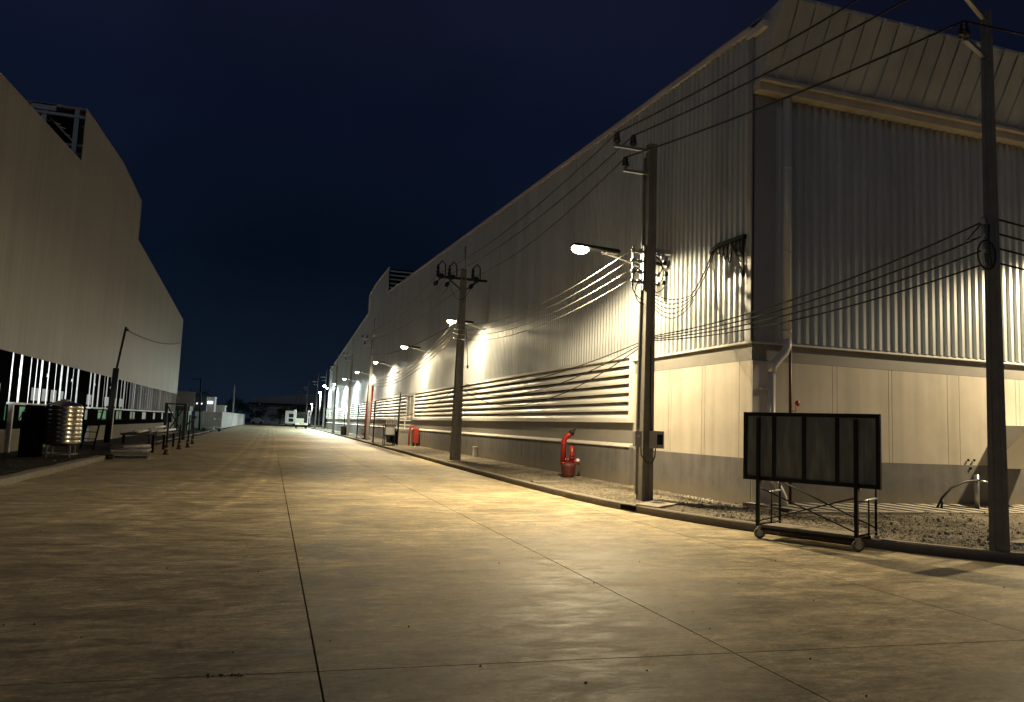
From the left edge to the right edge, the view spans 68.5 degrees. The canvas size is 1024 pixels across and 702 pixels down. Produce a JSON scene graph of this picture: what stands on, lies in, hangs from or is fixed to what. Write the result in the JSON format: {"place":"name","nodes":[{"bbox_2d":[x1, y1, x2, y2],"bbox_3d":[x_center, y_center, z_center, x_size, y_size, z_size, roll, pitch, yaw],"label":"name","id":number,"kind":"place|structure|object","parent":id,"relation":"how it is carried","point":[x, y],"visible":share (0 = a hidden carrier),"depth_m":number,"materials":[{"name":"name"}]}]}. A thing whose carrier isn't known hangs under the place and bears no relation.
{"place":"outdoors","nodes":[
{"label":"outdoors","id":0,"kind":"place"},
{"bbox_2d":[17,405,45,456],"bbox_3d":[-15.364,2.551,24.091,0.520,1.640,0.700,4,-6,-17],"label":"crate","id":1,"kind":"object","parent":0,"point":[30,444],"visible":0.97,"depth_m":23.79,"materials":[{"name":"black"}]},
{"bbox_2d":[0,426,233,475],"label":"dirt strip","id":2,"kind":"object","parent":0,"point":[11,462],"visible":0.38,"depth_m":26.18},
{"bbox_2d":[42,399,83,457],"bbox_3d":[-14.467,2.485,24.227,1.054,1.870,1.054,4,-6,-17],"label":"water tank","id":3,"kind":"object","parent":2,"relation":"on","point":[63,423],"visible":0.99,"depth_m":23.84,"materials":[{"name":"silver metal"}]},
{"bbox_2d":[79,408,103,449],"bbox_3d":[-16.631,3.108,29.800,0.568,1.676,1.198,3,-6,-12],"label":"step ladder","id":4,"kind":"object","parent":2,"relation":"on","point":[98,425],"visible":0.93,"depth_m":29.77,"materials":[{"name":"black metal"}]},
{"bbox_2d":[103,327,128,442],"bbox_3d":[-19.686,1.683,37.217,0.628,5.875,0.662,2,-6,5],"label":"slanted pole","id":5,"kind":"object","parent":2,"relation":"on","point":[111,403],"visible":0.9,"depth_m":36.97,"materials":[{"name":"black metal"}]},
{"bbox_2d":[174,406,192,429],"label":"site booth","id":6,"kind":"object","parent":2,"relation":"on","point":[178,409],"visible":0.46,"depth_m":73.37,"materials":[{"name":"green"}]},
{"bbox_2d":[176,391,194,406],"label":"hoarding","id":7,"kind":"object","parent":2,"relation":"on","point":[185,397],"visible":0.57,"depth_m":77.34,"materials":[{"name":"grey metal"}]},
{"bbox_2d":[192,378,201,429],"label":"post lamp","id":8,"kind":"object","parent":2,"relation":"on","point":[200,404],"visible":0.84,"depth_m":79.47,"materials":[{"name":"black metal"}]},
{"bbox_2d":[193,396,214,429],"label":"glass booth","id":9,"kind":"object","parent":2,"relation":"on","point":[204,401],"visible":0.59,"depth_m":85.58,"materials":[{"name":"grey glass"}]},
{"bbox_2d":[194,397,216,427],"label":"lit cabin","id":10,"kind":"object","parent":2,"relation":"on","point":[211,405],"visible":0.3,"depth_m":90.04,"materials":[{"name":"grey"}]},
{"bbox_2d":[190,416,326,700],"bbox_3d":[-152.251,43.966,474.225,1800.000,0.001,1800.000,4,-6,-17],"label":"ground","id":11,"kind":"structure","parent":0,"point":[247,421],"depth_m":219.59,"materials":[{"name":"grey concrete"}]},
{"bbox_2d":[0,72,182,452],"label":"unfinished shed","id":12,"kind":"structure","parent":11,"relation":"on","point":[82,286],"depth_m":34.48,"materials":[{"name":"grey metal"}]},
{"bbox_2d":[31,387,38,400],"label":"inner window","id":13,"kind":"structure","parent":12,"relation":"in","point":[36,389],"depth_m":41.67,"materials":[{"name":"grey"}]},
{"bbox_2d":[41,389,47,400],"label":"inner window","id":14,"kind":"structure","parent":12,"relation":"in","point":[43,390],"depth_m":43.28,"materials":[{"name":"grey glass"}]},
{"bbox_2d":[50,390,56,401],"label":"inner window","id":15,"kind":"structure","parent":12,"relation":"in","point":[52,391],"depth_m":45.00,"materials":[{"name":"grey glass"}]},
{"bbox_2d":[190,388,212,412],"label":"tree","id":16,"kind":"object","parent":11,"relation":"on","point":[205,393],"visible":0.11,"depth_m":174.10,"materials":[{"name":"green plant"}]},
{"bbox_2d":[221,395,248,413],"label":"tree","id":17,"kind":"object","parent":11,"relation":"on","point":[240,405],"visible":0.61,"depth_m":201.31,"materials":[{"name":"green plant"}]},
{"bbox_2d":[243,401,268,418],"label":"tree","id":18,"kind":"object","parent":11,"relation":"on","point":[259,413],"visible":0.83,"depth_m":212.60,"materials":[{"name":"green plant"}]},
{"bbox_2d":[251,418,263,423],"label":"parked car","id":19,"kind":"object","parent":11,"relation":"on","point":[257,420],"visible":1,"depth_m":192.60,"materials":[{"name":"white paint"}]},
{"bbox_2d":[268,405,293,423],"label":"tree","id":20,"kind":"object","parent":11,"relation":"on","point":[282,412],"visible":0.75,"depth_m":211.23,"materials":[{"name":"green plant"}]},
{"bbox_2d":[248,394,315,424],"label":"distant shed","id":21,"kind":"structure","parent":11,"relation":"on","point":[272,403],"depth_m":247.78,"materials":[{"name":"black"}]},
{"bbox_2d":[291,403,318,416],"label":"tree","id":22,"kind":"object","parent":11,"relation":"on","point":[297,406],"visible":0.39,"depth_m":205.02,"materials":[{"name":"green plant"}]},
{"bbox_2d":[315,399,327,419],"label":"tree","id":23,"kind":"object","parent":11,"relation":"on","point":[322,406],"visible":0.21,"depth_m":193.00,"materials":[{"name":"brown plant"}]},
{"bbox_2d":[0,423,1023,701],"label":"road","id":24,"kind":"structure","parent":0,"point":[130,581],"depth_m":7.15,"materials":[{"name":"concrete"}]},
{"bbox_2d":[0,455,104,485],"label":"kerb","id":25,"kind":"structure","parent":24,"relation":"on","point":[21,476],"depth_m":18.54,"materials":[{"name":"concrete"}]},
{"bbox_2d":[109,442,151,459],"bbox_3d":[-13.374,3.486,26.403,1.339,0.557,2.043,5,-6,-26],"label":"sheet stack","id":26,"kind":"object","parent":24,"relation":"on","point":[123,451],"visible":1,"depth_m":25.95,"materials":[{"name":"metal"}]},
{"bbox_2d":[120,431,177,452],"bbox_3d":[-16.183,4.022,33.763,1.350,0.770,7.400,4,-6,-17],"label":"work trestle","id":27,"kind":"object","parent":24,"relation":"on","point":[149,434],"visible":0.76,"depth_m":31.13,"materials":[{"name":"black paint"}]},
{"bbox_2d":[162,422,168,454],"bbox_3d":[-13.655,3.459,29.776,0.240,1.280,0.234,4,-6,-17],"label":"barrier post","id":28,"kind":"object","parent":24,"relation":"on","point":[166,446],"visible":1,"depth_m":29.73,"materials":[{"name":"black paint"}]},
{"bbox_2d":[176,424,181,448],"bbox_3d":[-15.396,3.974,34.863,0.240,1.150,0.234,4,-6,-17],"label":"barrier post","id":29,"kind":"object","parent":24,"relation":"on","point":[179,444],"visible":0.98,"depth_m":34.80,"materials":[{"name":"black paint"}]},
{"bbox_2d":[162,403,196,439],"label":"steel gate frame","id":30,"kind":"object","parent":24,"relation":"on","point":[184,424],"visible":0.82,"depth_m":47.58,"materials":[{"name":"black paint"}]},
{"bbox_2d":[155,429,217,441],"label":"kerb","id":31,"kind":"structure","parent":24,"relation":"on","point":[187,435],"depth_m":56.29,"materials":[{"name":"concrete"}]},
{"bbox_2d":[185,415,190,447],"bbox_3d":[-15.945,3.955,37.113,0.240,1.600,0.234,4,-6,-17],"label":"barrier post","id":32,"kind":"object","parent":24,"relation":"on","point":[187,443],"visible":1,"depth_m":37.06,"materials":[{"name":"black paint"}]},
{"bbox_2d":[202,409,222,431],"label":"trolley","id":33,"kind":"object","parent":24,"relation":"on","point":[216,422],"visible":1,"depth_m":77.95,"materials":[{"name":"metal"}]},
{"bbox_2d":[216,405,226,411],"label":"white shed","id":34,"kind":"structure","parent":24,"relation":"on","point":[219,408],"depth_m":104.35,"materials":[{"name":"white metal"}]},
{"bbox_2d":[220,411,244,427],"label":"sheet fence","id":35,"kind":"object","parent":24,"relation":"on","point":[231,419],"visible":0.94,"depth_m":112.29,"materials":[{"name":"metal"}]},
{"bbox_2d":[285,411,295,426],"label":"truck","id":36,"kind":"object","parent":24,"relation":"on","point":[289,417],"visible":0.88,"depth_m":158.70,"materials":[{"name":"white paint"}]},
{"bbox_2d":[293,410,310,428],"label":"truck","id":37,"kind":"object","parent":24,"relation":"on","point":[301,418],"visible":0.99,"depth_m":132.08,"materials":[{"name":"white paint"}]},
{"bbox_2d":[3,528,1004,696],"bbox_3d":[0.109,2.503,8.745,11.640,0.031,8.954,4,-6,-17],"label":"debris","id":38,"kind":"object","parent":24,"relation":"on","point":[585,682],"visible":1,"depth_m":4.75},
{"bbox_2d":[300,425,1023,564],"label":"kerb","id":39,"kind":"structure","parent":24,"relation":"on","point":[1011,557],"depth_m":13.17,"materials":[{"name":"concrete"}]},
{"bbox_2d":[620,504,635,510],"bbox_3d":[2.354,3.184,15.280,0.023,0.090,0.456,6,-7,-30],"label":"kerb inlet","id":40,"kind":"object","parent":39,"relation":"attached to","point":[628,507],"visible":1,"depth_m":15.27,"materials":[{"name":"black metal"}]},
{"bbox_2d":[326,0,1023,506],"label":"warehouse","id":41,"kind":"structure","parent":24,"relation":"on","point":[856,172],"depth_m":16.98,"materials":[{"name":"grey metal"}]},
{"bbox_2d":[405,393,413,419],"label":"door","id":42,"kind":"structure","parent":41,"relation":"in","point":[410,397],"depth_m":51.96,"materials":[{"name":"white paint"}]},
{"bbox_2d":[401,345,428,352],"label":"street lamp","id":43,"kind":"object","parent":41,"relation":"attached to","point":[406,346],"visible":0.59,"depth_m":46.81,"materials":[{"name":"metal"}]},
{"bbox_2d":[446,318,485,330],"bbox_3d":[-1.829,-0.858,34.482,2.444,0.997,0.374,6,-7,-17],"label":"street lamp","id":44,"kind":"object","parent":41,"relation":"attached to","point":[450,321],"visible":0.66,"depth_m":34.29,"materials":[{"name":"metal"}]},
{"bbox_2d":[709,234,746,277],"bbox_3d":[4.625,-1.927,16.138,0.080,0.936,1.341,4,-6,-17],"label":"cable bracket","id":45,"kind":"object","parent":41,"relation":"attached to","point":[741,239],"visible":1,"depth_m":15.85,"materials":[{"name":"black metal"}]},
{"bbox_2d":[789,348,799,503],"bbox_3d":[5.745,1.006,15.298,0.236,4.150,0.079,1,-6,8],"label":"sprinkler riser","id":46,"kind":"object","parent":41,"relation":"attached to","point":[797,402],"visible":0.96,"depth_m":15.29,"materials":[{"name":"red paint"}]},
{"bbox_2d":[1006,426,1023,468],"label":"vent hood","id":47,"kind":"object","parent":41,"relation":"attached to","point":[1015,445],"visible":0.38,"depth_m":16.74,"materials":[{"name":"beige metal"}]},
{"bbox_2d":[754,417,878,551],"bbox_3d":[4.767,2.034,11.790,1.700,1.920,0.815,-3,-8,43],"label":"scaffold cart","id":48,"kind":"object","parent":24,"relation":"on","point":[855,536],"visible":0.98,"depth_m":11.49,"materials":[{"name":"black paint"}]},
{"bbox_2d":[743,412,881,489],"bbox_3d":[4.571,1.501,11.604,2.106,1.085,0.060,-3,-8,43],"label":"glazed panel","id":49,"kind":"object","parent":48,"relation":"attached to","point":[811,448],"visible":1,"depth_m":11.53,"materials":[{"name":"black glass"}]},
{"bbox_2d":[0,0,1023,420],"label":"sky","id":50,"kind":"structure","parent":0,"point":[279,156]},
{"bbox_2d":[303,425,1023,551],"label":"verge","id":51,"kind":"structure","parent":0,"point":[521,472],"depth_m":14.67,"materials":[{"name":"grey gravel"}]},
{"bbox_2d":[314,373,318,427],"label":"utility pole","id":52,"kind":"object","parent":51,"relation":"on","point":[316,402],"visible":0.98,"depth_m":134.37,"materials":[{"name":"concrete"}]},
{"bbox_2d":[318,392,320,426],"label":"post lamp","id":53,"kind":"object","parent":51,"relation":"on","point":[319,411],"visible":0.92,"depth_m":145.03,"materials":[{"name":"metal"}]},
{"bbox_2d":[320,366,327,428],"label":"utility pole","id":54,"kind":"object","parent":51,"relation":"on","point":[325,380],"visible":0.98,"depth_m":118.33,"materials":[{"name":"concrete"}]},
{"bbox_2d":[330,353,338,431],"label":"utility pole","id":55,"kind":"object","parent":51,"relation":"on","point":[333,424],"visible":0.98,"depth_m":94.49,"materials":[{"name":"concrete"}]},
{"bbox_2d":[340,407,346,434],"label":"thin post","id":56,"kind":"object","parent":51,"relation":"on","point":[343,430],"visible":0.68,"depth_m":78.26,"materials":[{"name":"black metal"}]},
{"bbox_2d":[343,339,353,435],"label":"utility pole","id":57,"kind":"object","parent":51,"relation":"on","point":[349,405],"visible":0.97,"depth_m":77.44,"materials":[{"name":"concrete"}]},
{"bbox_2d":[358,384,373,438],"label":"red riser","id":58,"kind":"object","parent":51,"relation":"on","point":[372,392],"visible":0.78,"depth_m":64.95,"materials":[{"name":"metal"}]},
{"bbox_2d":[362,318,374,439],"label":"utility pole","id":59,"kind":"object","parent":51,"relation":"on","point":[369,399],"visible":0.97,"depth_m":61.77,"materials":[{"name":"concrete"}]},
{"bbox_2d":[367,274,450,335],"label":"power line","id":60,"kind":"object","parent":59,"relation":"attached to","point":[415,307],"visible":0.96,"depth_m":40.35,"materials":[{"name":"black rubber"}]},
{"bbox_2d":[370,390,453,416],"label":"slack cable","id":61,"kind":"object","parent":59,"relation":"attached to","point":[416,412],"visible":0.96,"depth_m":41.36,"materials":[{"name":"black rubber"}]},
{"bbox_2d":[368,276,475,340],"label":"power line","id":62,"kind":"object","parent":59,"relation":"attached to","point":[421,315],"visible":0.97,"depth_m":42.62,"materials":[{"name":"black rubber"}]},
{"bbox_2d":[372,401,375,441],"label":"thin post","id":63,"kind":"object","parent":51,"relation":"on","point":[374,421],"visible":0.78,"depth_m":55.28,"materials":[{"name":"grey metal"}]},
{"bbox_2d":[382,424,395,445],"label":"framed stand","id":64,"kind":"object","parent":51,"relation":"on","point":[390,430],"visible":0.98,"depth_m":47.98,"materials":[{"name":"black paint"}]},
{"bbox_2d":[396,393,400,444],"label":"thin post","id":65,"kind":"object","parent":51,"relation":"on","point":[398,419],"visible":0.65,"depth_m":49.15,"materials":[{"name":"grey metal"}]},
{"bbox_2d":[386,416,411,443],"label":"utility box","id":66,"kind":"object","parent":51,"relation":"on","point":[403,436],"visible":0.57,"depth_m":50.58,"materials":[{"name":"paint"}]},
{"bbox_2d":[408,425,418,445],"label":"hose cabinet","id":67,"kind":"object","parent":51,"relation":"on","point":[415,436],"visible":0.91,"depth_m":47.48,"materials":[{"name":"red metal"}]},
{"bbox_2d":[433,246,486,459],"bbox_3d":[-2.373,0.045,32.269,2.418,9.300,0.475,4,-6,-17],"label":"utility pole","id":68,"kind":"object","parent":51,"relation":"on","point":[455,442],"visible":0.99,"depth_m":32.24,"materials":[{"name":"concrete"}]},
{"bbox_2d":[368,339,451,386],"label":"supply cable","id":69,"kind":"object","parent":68,"relation":"attached to","point":[417,369],"visible":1,"depth_m":39.66,"materials":[{"name":"black rubber"}]},
{"bbox_2d":[368,329,452,380],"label":"supply cable","id":70,"kind":"object","parent":68,"relation":"attached to","point":[422,358],"visible":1,"depth_m":38.24,"materials":[{"name":"black rubber"}]},
{"bbox_2d":[370,325,452,378],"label":"supply cable","id":71,"kind":"object","parent":68,"relation":"attached to","point":[420,356],"visible":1,"depth_m":38.82,"materials":[{"name":"black rubber"}]},
{"bbox_2d":[370,334,452,383],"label":"supply cable","id":72,"kind":"object","parent":68,"relation":"attached to","point":[418,365],"visible":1,"depth_m":39.66,"materials":[{"name":"black rubber"}]},
{"bbox_2d":[385,321,457,353],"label":"supply cable","id":73,"kind":"object","parent":68,"relation":"attached to","point":[424,340],"visible":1,"depth_m":39.55,"materials":[{"name":"black rubber"}]},
{"bbox_2d":[531,481,558,482],"bbox_3d":[0.906,3.555,20.421,0.750,0.040,0.180,4,-6,-17],"label":"plank","id":74,"kind":"object","parent":51,"relation":"on","point":[545,481],"visible":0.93,"depth_m":20.33,"materials":[{"name":"brown wood"}]},
{"bbox_2d":[559,428,579,476],"bbox_3d":[1.736,3.067,22.672,0.489,1.491,0.481,7,-8,-40],"label":"fire hydrant","id":75,"kind":"object","parent":51,"relation":"on","point":[567,469],"visible":0.98,"depth_m":22.59,"materials":[{"name":"red metal"}]},
{"bbox_2d":[636,499,683,507],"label":"concrete slab","id":76,"kind":"structure","parent":51,"relation":"on","point":[660,503],"depth_m":15.23,"materials":[{"name":"beige concrete"}]},
{"bbox_2d":[613,132,714,500],"bbox_3d":[3.262,-0.751,16.539,2.384,8.140,0.485,4,-6,-13],"label":"utility pole","id":77,"kind":"object","parent":51,"relation":"on","point":[647,439],"visible":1,"depth_m":16.52,"materials":[{"name":"concrete"}]},
{"bbox_2d":[440,135,614,272],"bbox_3d":[-0.378,-3.964,24.495,0.028,0.431,16.567,4,-6,-19],"label":"power line","id":78,"kind":"object","parent":77,"relation":"attached to","point":[541,201],"visible":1,"depth_m":20.67,"materials":[{"name":"black rubber"}]},
{"bbox_2d":[451,137,630,273],"bbox_3d":[0.050,-3.933,24.630,0.028,0.431,16.565,4,-6,-18],"label":"power line","id":79,"kind":"object","parent":77,"relation":"attached to","point":[554,204],"visible":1,"depth_m":20.91,"materials":[{"name":"black rubber"}]},
{"bbox_2d":[454,279,629,340],"bbox_3d":[0.039,-0.887,24.407,0.024,0.770,16.663,4,-6,-18],"label":"supply cable","id":80,"kind":"object","parent":77,"relation":"attached to","point":[558,317],"visible":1,"depth_m":20.31,"materials":[{"name":"black rubber"}]},
{"bbox_2d":[454,250,630,324],"bbox_3d":[0.063,-1.500,24.470,0.024,0.736,16.663,4,-6,-18],"label":"supply cable","id":81,"kind":"object","parent":77,"relation":"attached to","point":[557,295],"visible":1,"depth_m":20.44,"materials":[{"name":"black rubber"}]},
{"bbox_2d":[453,268,631,334],"bbox_3d":[0.047,-1.091,24.428,0.024,0.758,16.663,4,-6,-18],"label":"supply cable","id":82,"kind":"object","parent":77,"relation":"attached to","point":[559,309],"visible":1,"depth_m":20.33,"materials":[{"name":"black rubber"}]},
{"bbox_2d":[457,259,630,329],"bbox_3d":[0.055,-1.296,24.449,0.024,0.747,16.663,4,-6,-18],"label":"supply cable","id":83,"kind":"object","parent":77,"relation":"attached to","point":[560,301],"visible":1,"depth_m":20.27,"materials":[{"name":"black rubber"}]},
{"bbox_2d":[461,348,637,405],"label":"slack cable","id":84,"kind":"object","parent":77,"relation":"attached to","point":[566,391],"visible":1,"depth_m":20.37,"materials":[{"name":"black rubber"}]},
{"bbox_2d":[461,346,637,395],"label":"slack cable","id":85,"kind":"object","parent":77,"relation":"attached to","point":[564,381],"visible":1,"depth_m":20.39,"materials":[{"name":"black rubber"}]},
{"bbox_2d":[477,160,622,275],"bbox_3d":[0.480,-3.701,24.747,0.028,0.615,16.591,4,-6,-14],"label":"power line","id":86,"kind":"object","parent":77,"relation":"attached to","point":[563,215],"visible":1,"depth_m":20.64,"materials":[{"name":"black rubber"}]},
{"bbox_2d":[466,343,637,387],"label":"slack cable","id":87,"kind":"object","parent":77,"relation":"attached to","point":[561,371],"visible":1,"depth_m":20.78,"materials":[{"name":"black rubber"}]},
{"bbox_2d":[569,243,661,296],"bbox_3d":[2.554,-1.972,18.386,2.444,0.997,0.374,6,-7,-17],"label":"street lamp","id":88,"kind":"object","parent":77,"relation":"attached to","point":[579,248],"visible":0.83,"depth_m":18.20,"materials":[{"name":"metal"}]},
{"bbox_2d":[626,20,962,156],"bbox_3d":[4.592,-4.567,13.906,0.034,0.212,7.016,6,-7,-36],"label":"power line","id":89,"kind":"object","parent":77,"relation":"attached to","point":[890,53],"visible":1,"depth_m":13.05,"materials":[{"name":"black rubber"}]},
{"bbox_2d":[654,222,979,335],"bbox_3d":[5.001,-1.113,13.739,0.026,1.172,6.748,6,-7,-33],"label":"supply cable","id":90,"kind":"object","parent":77,"relation":"attached to","point":[833,284],"visible":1,"depth_m":12.86,"materials":[{"name":"black rubber"}]},
{"bbox_2d":[654,265,979,340],"bbox_3d":[4.986,-0.739,13.701,0.026,0.665,6.747,6,-7,-33],"label":"supply cable","id":91,"kind":"object","parent":77,"relation":"attached to","point":[830,310],"visible":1,"depth_m":12.84,"materials":[{"name":"black rubber"}]},
{"bbox_2d":[654,236,980,337],"bbox_3d":[4.997,-0.991,13.726,0.026,0.997,6.748,6,-7,-33],"label":"supply cable","id":92,"kind":"object","parent":77,"relation":"attached to","point":[831,293],"visible":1,"depth_m":12.89,"materials":[{"name":"black rubber"}]},
{"bbox_2d":[654,250,980,338],"bbox_3d":[4.992,-0.869,13.714,0.026,0.824,6.747,6,-7,-33],"label":"supply cable","id":93,"kind":"object","parent":77,"relation":"attached to","point":[832,301],"visible":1,"depth_m":12.86,"materials":[{"name":"black rubber"}]},
{"bbox_2d":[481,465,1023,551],"bbox_3d":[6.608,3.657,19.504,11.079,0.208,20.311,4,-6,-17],"label":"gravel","id":94,"kind":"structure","parent":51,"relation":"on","point":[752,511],"depth_m":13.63,"materials":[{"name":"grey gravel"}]},
{"bbox_2d":[675,494,1023,548],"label":"rubble","id":95,"kind":"object","parent":51,"relation":"on","point":[1014,546],"visible":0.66,"depth_m":11.27,"materials":[{"name":"grey stone"}]},
{"bbox_2d":[743,502,1023,514],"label":"drain cover","id":96,"kind":"object","parent":51,"relation":"on","point":[904,509],"visible":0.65,"depth_m":15.35,"materials":[{"name":"concrete"}]},
{"bbox_2d":[936,479,978,508],"bbox_3d":[9.491,3.041,16.005,1.106,0.645,0.083,4,-6,-13],"label":"hose","id":97,"kind":"object","parent":96,"relation":"on","point":[941,501],"visible":1,"depth_m":15.93,"materials":[{"name":"black rubber"}]},
{"bbox_2d":[974,475,987,508],"bbox_3d":[10.137,3.046,16.234,0.271,0.730,0.190,4,-6,-17],"label":"pipe stub","id":98,"kind":"object","parent":96,"relation":"on","point":[976,497],"visible":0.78,"depth_m":16.21,"materials":[{"name":"metal"}]},
{"bbox_2d":[957,0,1009,551],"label":"utility pole","id":99,"kind":"object","parent":51,"relation":"on","point":[998,513],"visible":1,"depth_m":10.88,"materials":[{"name":"concrete"}]},
{"bbox_2d":[618,0,858,132],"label":"power line","id":100,"kind":"object","parent":99,"relation":"attached to","point":[802,32],"visible":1,"depth_m":13.74,"materials":[{"name":"black rubber"}]},
{"bbox_2d":[634,0,907,134],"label":"power line","id":101,"kind":"object","parent":99,"relation":"attached to","point":[857,26],"visible":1,"depth_m":13.61,"materials":[{"name":"black rubber"}]},
{"bbox_2d":[967,21,1023,35],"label":"power line","id":102,"kind":"object","parent":99,"relation":"attached to","point":[993,27],"visible":1,"depth_m":11.20,"materials":[{"name":"black rubber"}]},
{"bbox_2d":[999,219,1023,226],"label":"supply cable","id":103,"kind":"object","parent":99,"relation":"attached to","point":[1009,222],"visible":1,"depth_m":11.16,"materials":[{"name":"black rubber"}]},
{"bbox_2d":[999,233,1023,241],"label":"supply cable","id":104,"kind":"object","parent":99,"relation":"attached to","point":[1011,237],"visible":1,"depth_m":11.14,"materials":[{"name":"black rubber"}]},
{"bbox_2d":[1000,248,1023,255],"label":"supply cable","id":105,"kind":"object","parent":99,"relation":"attached to","point":[1017,253],"visible":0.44,"depth_m":11.12,"materials":[{"name":"black rubber"}]},
{"bbox_2d":[1010,539,1023,545],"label":"concrete slab","id":106,"kind":"structure","parent":51,"relation":"on","point":[1020,542],"depth_m":11.31,"materials":[{"name":"beige concrete"}]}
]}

